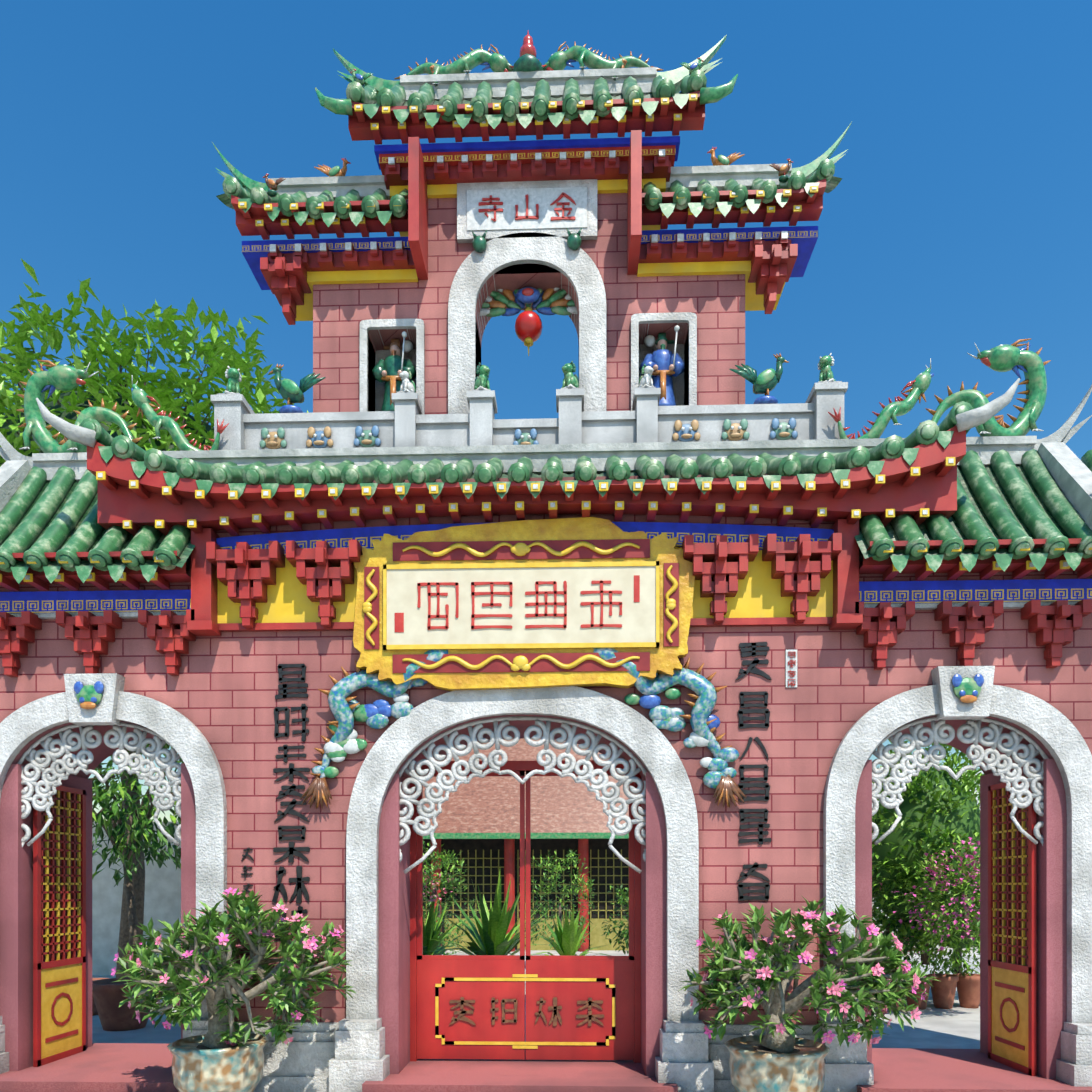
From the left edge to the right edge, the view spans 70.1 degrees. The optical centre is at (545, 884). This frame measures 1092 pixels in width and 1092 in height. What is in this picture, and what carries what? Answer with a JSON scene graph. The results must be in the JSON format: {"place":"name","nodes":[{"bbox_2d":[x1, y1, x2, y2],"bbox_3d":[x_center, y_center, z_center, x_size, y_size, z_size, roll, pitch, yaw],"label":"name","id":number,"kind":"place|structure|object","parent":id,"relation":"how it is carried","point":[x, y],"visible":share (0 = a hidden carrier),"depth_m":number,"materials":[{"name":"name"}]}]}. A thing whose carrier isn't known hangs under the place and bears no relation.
{"place":"outdoors","nodes":[
{"label":"outdoors","id":0,"kind":"place"},
{"bbox_2d":[0,460,30,511],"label":"roof ridge","id":1,"kind":"structure","parent":0,"point":[13,473],"depth_m":7.23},
{"bbox_2d":[423,738,628,951],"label":"hall","id":2,"kind":"structure","parent":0,"point":[478,821],"depth_m":22.50,"materials":[{"name":"ceramic"}]},
{"bbox_2d":[372,325,685,410],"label":"statues","id":3,"kind":"object","parent":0,"point":[664,363],"visible":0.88,"depth_m":7.83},
{"bbox_2d":[402,335,655,351],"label":"niche lamps","id":4,"kind":"object","parent":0,"point":[649,340],"visible":0.9,"depth_m":7.91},
{"bbox_2d":[333,35,726,100],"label":"roof ridge","id":5,"kind":"structure","parent":0,"point":[644,77],"depth_m":7.90,"materials":[{"name":"grey stone"}]},
{"bbox_2d":[394,31,662,85],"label":"dragon sculptures","id":6,"kind":"object","parent":5,"relation":"on","point":[529,61],"visible":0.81,"depth_m":7.92},
{"bbox_2d":[92,950,979,1048],"bbox_3d":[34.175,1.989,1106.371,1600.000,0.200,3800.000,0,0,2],"label":"ground","id":7,"kind":"structure","parent":0,"point":[956,1026],"depth_m":10.16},
{"bbox_2d":[0,570,199,800],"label":"gate wall","id":8,"kind":"structure","parent":7,"relation":"on","point":[135,658],"depth_m":7.02,"materials":[{"name":"brick"}]},
{"bbox_2d":[33,781,85,1066],"bbox_3d":[-4.718,0.364,7.570,0.040,2.650,0.720,0,0,2],"label":"side door","id":9,"kind":"structure","parent":8,"relation":"attached to","point":[59,1008],"depth_m":7.54,"materials":[{"name":"red paint"}]},
{"bbox_2d":[0,590,190,612],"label":"blue band","id":10,"kind":"object","parent":8,"relation":"attached to","point":[96,601],"visible":0.71,"depth_m":6.97,"materials":[{"name":"blue paint"}]},
{"bbox_2d":[0,466,194,583],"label":"wing roof","id":11,"kind":"structure","parent":8,"relation":"on","point":[40,514],"depth_m":6.81,"materials":[{"name":"green ceramic"}]},
{"bbox_2d":[0,551,190,590],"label":"roof eaves","id":12,"kind":"object","parent":11,"relation":"attached to","point":[133,579],"visible":0.48,"depth_m":6.79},
{"bbox_2d":[16,360,228,452],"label":"ridge dragons","id":13,"kind":"object","parent":11,"relation":"on","point":[63,377],"visible":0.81,"depth_m":7.50,"materials":[{"name":"ceramic"}]},
{"bbox_2d":[17,722,180,846],"bbox_3d":[-4.032,-0.854,7.086,1.842,1.276,0.034,0,0,2],"label":"arch scrollwork","id":14,"kind":"object","parent":8,"relation":"attached to","point":[138,743],"visible":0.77,"depth_m":7.08,"materials":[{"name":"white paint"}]},
{"bbox_2d":[185,548,862,569],"bbox_3d":[-0.190,-3.371,7.758,12.400,1.080,0.500,0,0,2],"label":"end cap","id":15,"kind":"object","parent":8,"relation":"on","point":[188,563],"depth_m":7.61,"materials":[{"name":"red wood"}]},
{"bbox_2d":[211,381,847,449],"bbox_3d":[-0.170,-4.381,8.380,6.200,0.820,1.855,0,0,2],"label":"balustrade","id":16,"kind":"object","parent":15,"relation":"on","point":[406,424],"visible":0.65,"depth_m":7.54,"materials":[{"name":"stone"}]},
{"bbox_2d":[360,319,424,414],"bbox_3d":[-1.543,-4.888,7.981,0.650,1.575,0.340,0,0,2],"label":"niche frame","id":17,"kind":"object","parent":16,"relation":"on","point":[418,325],"visible":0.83,"depth_m":7.82,"materials":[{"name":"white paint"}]},
{"bbox_2d":[259,418,797,448],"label":"balustrade ornaments","id":18,"kind":"object","parent":16,"relation":"attached to","point":[683,433],"visible":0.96,"depth_m":7.54},
{"bbox_2d":[313,264,744,414],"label":"tower wall","id":19,"kind":"structure","parent":16,"relation":"on","point":[715,304],"depth_m":7.83,"materials":[{"name":"pink brick"}]},
{"bbox_2d":[260,137,427,324],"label":"brackets","id":20,"kind":"object","parent":19,"relation":"attached to","point":[285,275],"visible":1,"depth_m":7.70,"materials":[{"name":"red paint"}]},
{"bbox_2d":[216,176,407,226],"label":"side roof","id":21,"kind":"structure","parent":20,"relation":"attached to","point":[257,195],"depth_m":7.50,"materials":[{"name":"green ceramic"}]},
{"bbox_2d":[212,142,389,199],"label":"roof ridge","id":22,"kind":"structure","parent":21,"relation":"on","point":[338,186],"depth_m":7.86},
{"bbox_2d":[231,195,407,239],"bbox_3d":[-2.170,-6.556,7.609,1.750,0.249,0.283,0,0,2],"label":"side eave","id":23,"kind":"object","parent":21,"relation":"attached to","point":[254,220],"visible":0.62,"depth_m":7.63,"materials":[{"name":"red paint"}]},
{"bbox_2d":[242,237,410,289],"bbox_3d":[-2.158,-6.376,8.000,1.750,0.110,0.500,0,0,2],"label":"decorative frieze","id":24,"kind":"object","parent":20,"relation":"on","point":[253,252],"visible":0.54,"depth_m":7.76,"materials":[{"name":"blue paint"}]},
{"bbox_2d":[281,269,417,320],"bbox_3d":[-2.030,-6.121,8.096,1.500,0.100,0.540,0,0,2],"label":"frieze band","id":25,"kind":"object","parent":19,"relation":"attached to","point":[304,312],"visible":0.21,"depth_m":7.83,"materials":[{"name":"paint"}]},
{"bbox_2d":[346,70,706,128],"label":"roof tiles","id":26,"kind":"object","parent":19,"relation":"on","point":[369,98],"depth_m":7.42,"materials":[{"name":"green ceramic"}]},
{"bbox_2d":[348,90,704,144],"bbox_3d":[-0.198,-7.409,7.497,3.440,0.235,0.263,0,0,2],"label":"eave","id":27,"kind":"object","parent":26,"relation":"attached to","point":[384,123],"visible":0.81,"depth_m":7.51,"materials":[{"name":"red wood"}]},
{"bbox_2d":[315,74,737,115],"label":"roof corner ornaments","id":28,"kind":"object","parent":26,"relation":"attached to","point":[708,95],"visible":0.98,"depth_m":7.35},
{"bbox_2d":[263,57,792,196],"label":"bird figurines","id":29,"kind":"object","parent":26,"relation":"attached to","point":[783,170],"visible":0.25,"depth_m":7.57},
{"bbox_2d":[448,232,605,413],"bbox_3d":[-0.181,-5.301,8.033,1.580,2.400,0.550,0,0,2],"label":"arch surround","id":30,"kind":"object","parent":19,"relation":"attached to","point":[577,268],"visible":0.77,"depth_m":7.76,"materials":[{"name":"white stone"}]},
{"bbox_2d":[374,136,679,169],"bbox_3d":[-0.190,-7.261,7.728,3.000,0.060,0.200,0,0,2],"label":"frieze band","id":31,"kind":"object","parent":19,"relation":"attached to","point":[529,145],"visible":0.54,"depth_m":7.63,"materials":[{"name":"blue paint"}]},
{"bbox_2d":[457,179,596,242],"bbox_3d":[-0.189,-6.731,7.779,1.400,0.560,0.058,0,0,2],"label":"sign plaque","id":32,"kind":"object","parent":19,"relation":"attached to","point":[582,194],"visible":0.86,"depth_m":7.75,"materials":[{"name":"white paint"}]},
{"bbox_2d":[478,192,575,221],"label":"plaque characters","id":33,"kind":"object","parent":32,"relation":"attached to","point":[495,210],"visible":1,"depth_m":7.74,"materials":[{"name":"red paint"}]},
{"bbox_2d":[472,227,581,252],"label":"ornamental figurines","id":34,"kind":"object","parent":19,"relation":"attached to","point":[479,243],"visible":1,"depth_m":7.70},
{"bbox_2d":[428,193,626,309],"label":"brick wall","id":35,"kind":"structure","parent":19,"relation":"attached to","point":[449,254],"depth_m":7.83,"materials":[{"name":"pink brick"}]},
{"bbox_2d":[384,149,670,189],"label":"top brackets","id":36,"kind":"object","parent":19,"relation":"attached to","point":[514,169],"visible":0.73,"depth_m":7.68,"materials":[{"name":"red wood"}]},
{"bbox_2d":[379,145,675,174],"bbox_3d":[-0.190,-7.191,7.758,2.920,0.100,0.200,0,0,2],"label":"top fret","id":37,"kind":"object","parent":19,"relation":"attached to","point":[528,156],"visible":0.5,"depth_m":7.67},
{"bbox_2d":[390,178,665,236],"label":"wall trim","id":38,"kind":"structure","parent":19,"relation":"attached to","point":[450,190],"depth_m":7.79,"materials":[{"name":"yellow paint"}]},
{"bbox_2d":[479,287,577,316],"bbox_3d":[-0.182,-6.115,7.996,1.180,0.504,0.176,0,0,2],"label":"fan ornament","id":39,"kind":"object","parent":19,"relation":"attached to","point":[521,298],"visible":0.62,"depth_m":8.02,"materials":[{"name":"multicoloured ceramic"}]},
{"bbox_2d":[515,307,542,355],"bbox_3d":[-0.180,-5.801,8.058,0.290,0.660,0.290,0,0,2],"label":"lantern","id":40,"kind":"object","parent":19,"relation":"attached to","point":[528,326],"visible":0.96,"depth_m":7.98,"materials":[{"name":"red paper"}]},
{"bbox_2d":[627,130,797,313],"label":"brackets","id":41,"kind":"object","parent":19,"relation":"attached to","point":[772,264],"visible":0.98,"depth_m":7.59,"materials":[{"name":"red paint"}]},
{"bbox_2d":[637,261,785,310],"bbox_3d":[1.668,-6.121,7.980,1.500,0.100,0.540,0,0,2],"label":"frieze band","id":42,"kind":"object","parent":41,"relation":"attached to","point":[754,301],"visible":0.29,"depth_m":7.73,"materials":[{"name":"paint"}]},
{"bbox_2d":[641,226,817,276],"bbox_3d":[1.790,-6.376,7.877,1.750,0.110,0.500,0,0,2],"label":"decorative frieze","id":43,"kind":"object","parent":41,"relation":"on","point":[804,238],"visible":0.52,"depth_m":7.64,"materials":[{"name":"blue paint"}]},
{"bbox_2d":[642,159,841,217],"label":"side roof","id":44,"kind":"structure","parent":19,"relation":"attached to","point":[797,180],"depth_m":7.38,"materials":[{"name":"green ceramic"}]},
{"bbox_2d":[642,178,825,228],"bbox_3d":[1.778,-6.556,7.485,1.750,0.249,0.283,0,0,2],"label":"side eave","id":45,"kind":"object","parent":44,"relation":"attached to","point":[801,204],"visible":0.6,"depth_m":7.50,"materials":[{"name":"red paint"}]},
{"bbox_2d":[665,122,851,191],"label":"roof ridge","id":46,"kind":"structure","parent":44,"relation":"on","point":[691,177],"depth_m":7.74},
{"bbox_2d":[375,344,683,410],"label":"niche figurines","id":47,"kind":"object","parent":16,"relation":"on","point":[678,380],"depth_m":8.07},
{"bbox_2d":[224,353,835,412],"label":"animal figurines","id":48,"kind":"object","parent":16,"relation":"on","point":[766,381],"visible":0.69,"depth_m":7.56},
{"bbox_2d":[631,312,696,410],"bbox_3d":[1.175,-4.888,7.896,0.650,1.575,0.340,0,0,2],"label":"niche frame","id":49,"kind":"object","parent":16,"relation":"on","point":[690,318],"visible":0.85,"depth_m":7.73,"materials":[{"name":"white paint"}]},
{"bbox_2d":[0,385,1091,480],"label":"long ridge","id":50,"kind":"structure","parent":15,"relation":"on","point":[986,448],"depth_m":7.32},
{"bbox_2d":[0,691,226,1073],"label":"arch frame","id":51,"kind":"object","parent":7,"relation":"on","point":[179,732],"visible":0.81,"depth_m":6.93,"materials":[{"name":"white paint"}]},
{"bbox_2d":[88,744,183,976],"bbox_3d":[-6.289,-0.762,12.111,3.526,5.320,3.548,0,0,2],"label":"tree","id":52,"kind":"object","parent":7,"relation":"on","point":[125,849],"visible":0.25,"depth_m":11.77,"materials":[{"name":"green plant"}]},
{"bbox_2d":[0,259,308,977],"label":"tree","id":53,"kind":"object","parent":7,"relation":"on","point":[63,405],"visible":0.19,"depth_m":12.11,"materials":[{"name":"green plant"}]},
{"bbox_2d":[167,1033,267,1091],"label":"plant pot","id":54,"kind":"object","parent":7,"relation":"on","point":[197,1066],"visible":0.79,"depth_m":6.09,"materials":[{"name":"ceramic"}]},
{"bbox_2d":[111,887,355,1048],"bbox_3d":[-2.542,0.680,6.368,1.929,1.326,1.472,0,0,2],"label":"flowering bush","id":55,"kind":"object","parent":54,"relation":"on","point":[186,978],"visible":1,"depth_m":6.14,"materials":[{"name":"green plant"}]},
{"bbox_2d":[423,841,479,954],"bbox_3d":[-2.458,0.376,18.024,2.056,2.866,2.138,0,0,2],"label":"shrub","id":56,"kind":"object","parent":7,"relation":"on","point":[447,863],"visible":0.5,"depth_m":17.84,"materials":[{"name":"green plant"}]},
{"bbox_2d":[423,864,461,906],"bbox_3d":[-1.904,0.013,13.381,0.924,0.778,0.904,0,0,2],"label":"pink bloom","id":57,"kind":"object","parent":56,"relation":"part of","point":[434,890],"visible":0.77,"depth_m":13.41,"materials":[{"name":"green plant"}]},
{"bbox_2d":[329,686,713,1091],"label":"arch frame","id":58,"kind":"object","parent":7,"relation":"on","point":[683,1062],"visible":0.81,"depth_m":6.81,"materials":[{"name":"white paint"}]},
{"bbox_2d":[200,473,851,1024],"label":"gate wall","id":59,"kind":"structure","parent":7,"relation":"on","point":[802,735],"depth_m":6.88,"materials":[{"name":"brick"}]},
{"bbox_2d":[300,650,447,808],"bbox_3d":[-1.445,-1.433,6.878,1.478,1.525,0.178,0,0,2],"label":"dragon sculpture","id":60,"kind":"object","parent":59,"relation":"attached to","point":[341,743],"visible":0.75,"depth_m":6.87,"materials":[{"name":"ceramic"}]},
{"bbox_2d":[241,642,796,939],"bbox_3d":[-0.265,-0.801,6.901,4.937,2.660,0.019,0,0,2],"label":"wall lettering","id":61,"kind":"object","parent":59,"relation":"attached to","point":[790,682],"visible":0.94,"depth_m":6.85,"materials":[{"name":"black paint"}]},
{"bbox_2d":[398,716,646,873],"bbox_3d":[-0.214,-0.804,6.967,2.562,1.415,0.034,0,0,2],"label":"arch scrollwork","id":62,"kind":"object","parent":59,"relation":"attached to","point":[442,783],"visible":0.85,"depth_m":6.96,"materials":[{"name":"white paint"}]},
{"bbox_2d":[353,517,694,690],"bbox_3d":[-0.203,-2.452,6.804,2.992,1.483,0.139,0,0,2],"label":"plaque","id":63,"kind":"object","parent":59,"relation":"attached to","point":[540,603],"visible":1,"depth_m":6.76,"materials":[{"name":"gold wood"}]},
{"bbox_2d":[216,522,833,555],"bbox_3d":[-0.217,-3.039,6.879,5.440,0.304,0.060,0,0,2],"label":"blue band","id":64,"kind":"object","parent":59,"relation":"attached to","point":[366,536],"visible":0.48,"depth_m":6.86,"materials":[{"name":"blue paint"}]},
{"bbox_2d":[187,519,862,636],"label":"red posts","id":65,"kind":"object","parent":59,"relation":"attached to","point":[204,594],"visible":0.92,"depth_m":6.81,"materials":[{"name":"paint"}]},
{"bbox_2d":[410,760,640,1062],"bbox_3d":[-0.199,0.254,7.458,2.200,2.870,0.100,0,0,2],"label":"gate door","id":66,"kind":"structure","parent":59,"relation":"attached to","point":[473,1007],"depth_m":7.43,"materials":[{"name":"red wood"}]},
{"bbox_2d":[218,547,832,622],"bbox_3d":[-0.217,-2.686,6.891,5.440,0.710,0.035,0,0,2],"label":"yellow band","id":67,"kind":"object","parent":59,"relation":"attached to","point":[758,594],"visible":0.21,"depth_m":6.83,"materials":[{"name":"paint"}]},
{"bbox_2d":[79,401,973,499],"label":"roof","id":68,"kind":"structure","parent":59,"relation":"on","point":[236,477],"depth_m":6.53,"materials":[{"name":"green ceramic"}]},
{"bbox_2d":[87,426,965,535],"bbox_3d":[-0.224,-3.452,6.657,7.360,0.739,0.383,0,0,2],"label":"eave","id":69,"kind":"object","parent":68,"relation":"attached to","point":[921,488],"visible":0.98,"depth_m":6.62,"materials":[{"name":"red paint"}]},
{"bbox_2d":[36,378,1019,447],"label":"roof ridge horns","id":70,"kind":"object","parent":68,"relation":"on","point":[972,418],"visible":0.96,"depth_m":6.37},
{"bbox_2d":[0,533,1091,676],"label":"brackets","id":71,"kind":"object","parent":59,"relation":"attached to","point":[800,568],"visible":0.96,"depth_m":6.75,"materials":[{"name":"red paint"}]},
{"bbox_2d":[9,611,185,618],"bbox_3d":[-4.765,-2.421,7.026,3.300,0.040,0.050,0,0,2],"label":"white line","id":72,"kind":"object","parent":71,"relation":"on","point":[121,615],"visible":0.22,"depth_m":6.98,"materials":[{"name":"paint"}]},
{"bbox_2d":[864,601,1078,609],"bbox_3d":[4.331,-2.421,6.742,3.300,0.040,0.050,0,0,2],"label":"white line","id":73,"kind":"object","parent":71,"relation":"on","point":[933,606],"visible":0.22,"depth_m":6.74,"materials":[{"name":"paint"}]},
{"bbox_2d":[593,648,746,807],"bbox_3d":[1.008,-1.433,6.801,1.478,1.525,0.178,0,0,2],"label":"dragon sculpture","id":74,"kind":"object","parent":59,"relation":"attached to","point":[705,724],"visible":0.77,"depth_m":6.78,"materials":[{"name":"ceramic"}]},
{"bbox_2d":[854,449,1091,572],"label":"wing roof","id":75,"kind":"structure","parent":59,"relation":"attached to","point":[1025,503],"depth_m":6.57,"materials":[{"name":"green ceramic"}]},
{"bbox_2d":[828,339,1050,438],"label":"ridge dragons","id":76,"kind":"object","parent":75,"relation":"on","point":[1014,358],"visible":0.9,"depth_m":7.23,"materials":[{"name":"ceramic"}]},
{"bbox_2d":[859,538,1091,580],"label":"roof eave","id":77,"kind":"object","parent":75,"relation":"attached to","point":[954,569],"visible":0.5,"depth_m":6.55,"materials":[{"name":"red wood"}]},
{"bbox_2d":[859,579,1091,603],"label":"blue band","id":78,"kind":"object","parent":59,"relation":"attached to","point":[980,591],"visible":0.73,"depth_m":6.73,"materials":[{"name":"blue paint"}]},
{"bbox_2d":[236,1022,820,1091],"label":"plinth","id":79,"kind":"structure","parent":7,"relation":"on","point":[299,1062],"depth_m":6.86,"materials":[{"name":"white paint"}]},
{"bbox_2d":[0,715,1066,1078],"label":"passage lining","id":80,"kind":"object","parent":7,"relation":"on","point":[16,935],"visible":0.48,"depth_m":7.00,"materials":[{"name":"pink paint"}]},
{"bbox_2d":[92,973,979,1030],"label":"terracotta pots","id":81,"kind":"object","parent":7,"relation":"on","point":[108,995],"visible":0.29,"depth_m":10.65,"materials":[{"name":"brown ceramic"}]},
{"bbox_2d":[423,871,611,955],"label":"agave plants","id":82,"kind":"object","parent":81,"relation":"on","point":[493,938],"visible":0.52,"depth_m":13.65,"materials":[{"name":"green plant"}]},
{"bbox_2d":[601,883,628,953],"bbox_3d":[1.557,0.528,13.681,1.190,1.433,1.178,0,0,2],"label":"shrub","id":83,"kind":"object","parent":81,"relation":"on","point":[622,934],"visible":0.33,"depth_m":13.66,"materials":[{"name":"green plant"}]},
{"bbox_2d":[872,880,931,963],"bbox_3d":[5.262,0.637,11.983,1.276,1.559,1.254,0,0,-28],"label":"shrub","id":84,"kind":"object","parent":81,"relation":"on","point":[908,938],"visible":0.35,"depth_m":11.64,"materials":[{"name":"green plant"}]},
{"bbox_2d":[872,739,984,975],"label":"trees","id":85,"kind":"object","parent":81,"relation":"on","point":[940,809],"visible":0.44,"depth_m":11.56,"materials":[{"name":"green plant"}]},
{"bbox_2d":[0,1043,1091,1091],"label":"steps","id":86,"kind":"structure","parent":7,"relation":"on","point":[120,1067],"depth_m":6.89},
{"bbox_2d":[525,848,597,948],"bbox_3d":[0.314,0.358,17.384,1.771,2.368,1.844,0,0,2],"label":"shrub","id":87,"kind":"object","parent":7,"relation":"on","point":[582,882],"visible":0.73,"depth_m":17.36,"materials":[{"name":"green plant"}]},
{"bbox_2d":[725,1035,829,1091],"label":"plant pot","id":88,"kind":"object","parent":7,"relation":"on","point":[755,1065],"visible":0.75,"depth_m":5.94,"materials":[{"name":"ceramic"}]},
{"bbox_2d":[677,895,940,1052],"bbox_3d":[2.057,0.713,6.199,1.993,1.259,1.554,0,0,2],"label":"flowering bush","id":89,"kind":"object","parent":88,"relation":"in","point":[864,982],"visible":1,"depth_m":5.94,"materials":[{"name":"green plant"}]},
{"bbox_2d":[888,832,979,952],"bbox_3d":[5.801,0.109,10.851,1.893,1.704,1.384,0,0,2],"label":"bougainvillea","id":90,"kind":"object","parent":7,"relation":"on","point":[965,911],"visible":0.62,"depth_m":10.83,"materials":[{"name":"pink plant"}]},
{"bbox_2d":[910,778,979,974],"bbox_3d":[6.843,-0.073,12.976,2.426,3.594,2.541,0,0,2],"label":"shrub","id":91,"kind":"object","parent":7,"relation":"on","point":[953,968],"visible":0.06,"depth_m":12.83,"materials":[{"name":"green plant"}]},
{"bbox_2d":[819,685,1091,1091],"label":"arch frame","id":92,"kind":"object","parent":7,"relation":"on","point":[1057,734],"visible":0.85,"depth_m":6.70,"materials":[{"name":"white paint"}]},
{"bbox_2d":[64,666,994,724],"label":"keystones","id":93,"kind":"object","parent":92,"relation":"attached to","point":[964,692],"visible":1,"depth_m":6.75,"materials":[{"name":"white paint"}]},
{"bbox_2d":[852,561,1091,812],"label":"gate wall","id":94,"kind":"structure","parent":7,"relation":"on","point":[1008,649],"depth_m":6.78,"materials":[{"name":"brick"}]},
{"bbox_2d":[867,717,1048,845],"bbox_3d":[3.604,-0.854,6.848,1.842,1.276,0.034,0,0,2],"label":"arch scrollwork","id":95,"kind":"object","parent":94,"relation":"attached to","point":[918,740],"visible":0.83,"depth_m":6.84,"materials":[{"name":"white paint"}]},
{"bbox_2d":[988,777,1035,1075],"bbox_3d":[4.316,0.364,7.227,0.040,2.650,0.720,0,0,2],"label":"side door","id":96,"kind":"structure","parent":94,"relation":"attached to","point":[1012,1015],"depth_m":7.21,"materials":[{"name":"red paint"}]},
{"bbox_2d":[92,771,983,975],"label":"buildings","id":97,"kind":"structure","parent":0,"point":[162,900],"depth_m":16.19,"materials":[{"name":"white paint"}]},
{"bbox_2d":[0,0,1091,821],"label":"sky","id":98,"kind":"structure","parent":0,"point":[958,216],"materials":[{"name":"blue"}]},
{"bbox_2d":[1038,442,1091,529],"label":"roof ridge","id":99,"kind":"structure","parent":0,"point":[1070,471],"depth_m":6.75,"materials":[{"name":"grey concrete"}]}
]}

